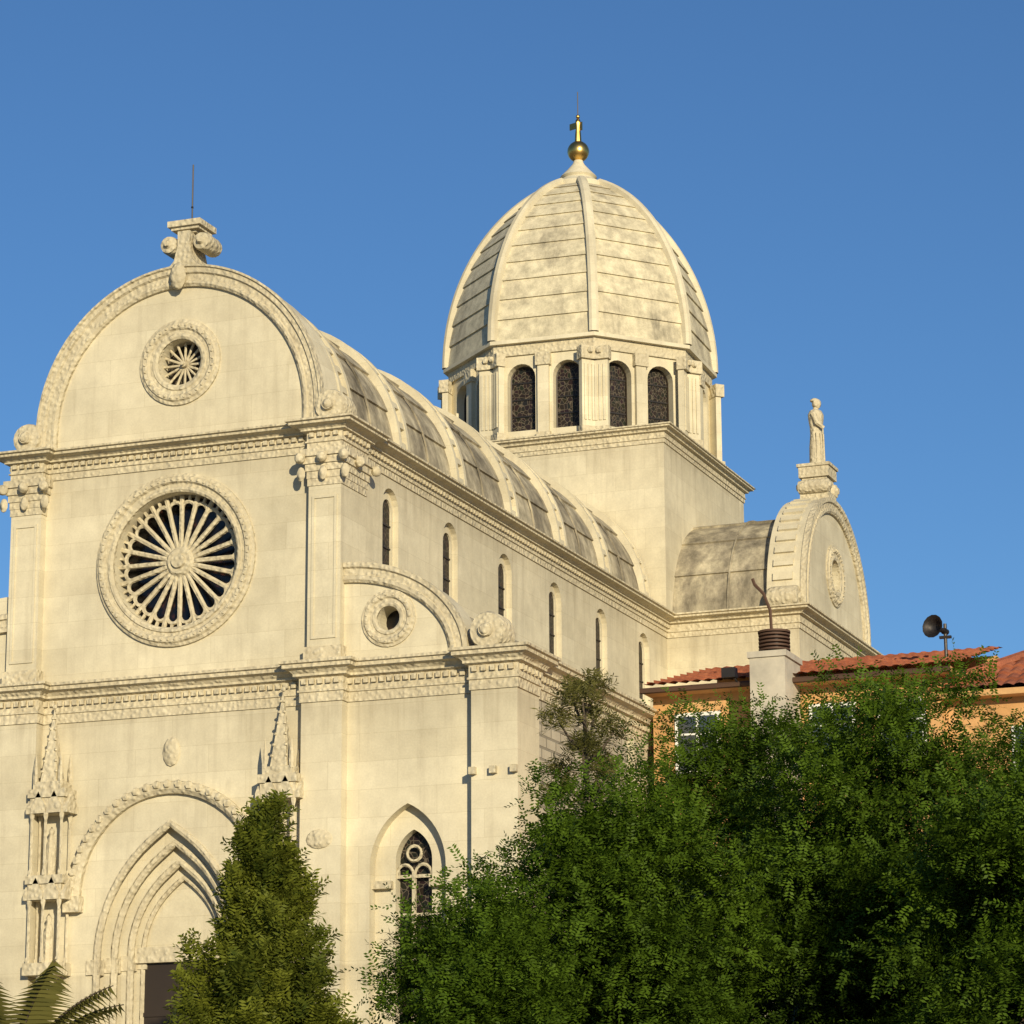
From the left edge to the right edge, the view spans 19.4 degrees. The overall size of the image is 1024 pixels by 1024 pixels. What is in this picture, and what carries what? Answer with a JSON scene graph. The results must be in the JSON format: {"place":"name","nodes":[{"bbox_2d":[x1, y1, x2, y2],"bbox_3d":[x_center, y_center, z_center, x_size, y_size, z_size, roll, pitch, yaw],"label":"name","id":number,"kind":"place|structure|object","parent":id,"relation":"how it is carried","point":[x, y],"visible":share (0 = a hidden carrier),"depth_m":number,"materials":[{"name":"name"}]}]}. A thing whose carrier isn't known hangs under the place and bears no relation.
{"place":"outdoors","nodes":[
{"label":"outdoors","id":0,"kind":"place"},
{"bbox_2d":[0,0,1023,657],"label":"sky","id":1,"kind":"structure","parent":0,"point":[839,183],"materials":[{"name":"blue"}]},
{"bbox_2d":[639,578,1023,972],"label":"house","id":2,"kind":"structure","parent":0,"point":[775,666],"depth_m":59.52,"materials":[{"name":"paint"}]},
{"bbox_2d":[922,615,951,665],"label":"loudspeaker mast","id":3,"kind":"object","parent":2,"relation":"on","point":[932,626],"visible":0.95,"depth_m":60.05,"materials":[{"name":"metal"}]},
{"label":"ground","id":4,"kind":"structure","parent":0,"visible":0},
{"bbox_2d":[0,959,127,1023],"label":"palm tree","id":5,"kind":"object","parent":4,"relation":"on","point":[40,1003],"visible":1,"depth_m":38.75,"materials":[{"name":"green plant"}]},
{"bbox_2d":[162,789,366,1023],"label":"thuja conifer","id":6,"kind":"object","parent":4,"relation":"on","point":[264,937],"visible":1,"depth_m":45.78,"materials":[{"name":"green plant"}]},
{"bbox_2d":[0,92,882,1023],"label":"cathedral","id":7,"kind":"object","parent":4,"relation":"on","point":[352,600],"visible":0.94,"depth_m":58.05,"materials":[{"name":"stone"}]},
{"bbox_2d":[340,859,609,1023],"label":"locust tree","id":8,"kind":"object","parent":4,"relation":"on","point":[492,971],"visible":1,"depth_m":26.27,"materials":[{"name":"green plant"}]},
{"bbox_2d":[531,667,637,920],"bbox_3d":[1.063,6.345,38.985,1.532,8.870,1.844,-6,-15,21],"label":"tree","id":9,"kind":"object","parent":4,"relation":"on","point":[577,690],"visible":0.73,"depth_m":39.65,"materials":[{"name":"green plant"}]},
{"bbox_2d":[414,736,796,1023],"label":"locust tree","id":10,"kind":"object","parent":4,"relation":"on","point":[593,861],"visible":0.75,"depth_m":27.88,"materials":[{"name":"green plant"}]},
{"bbox_2d":[599,682,907,1023],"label":"locust tree","id":11,"kind":"object","parent":4,"relation":"on","point":[723,756],"visible":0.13,"depth_m":32.84,"materials":[{"name":"green plant"}]},
{"bbox_2d":[694,638,1023,1023],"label":"locust tree","id":12,"kind":"object","parent":4,"relation":"on","point":[868,779],"visible":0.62,"depth_m":29.23,"materials":[{"name":"green plant"}]},
{"bbox_2d":[826,727,1023,1023],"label":"locust tree","id":13,"kind":"object","parent":4,"relation":"on","point":[982,853],"visible":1,"depth_m":25.93,"materials":[{"name":"green plant"}]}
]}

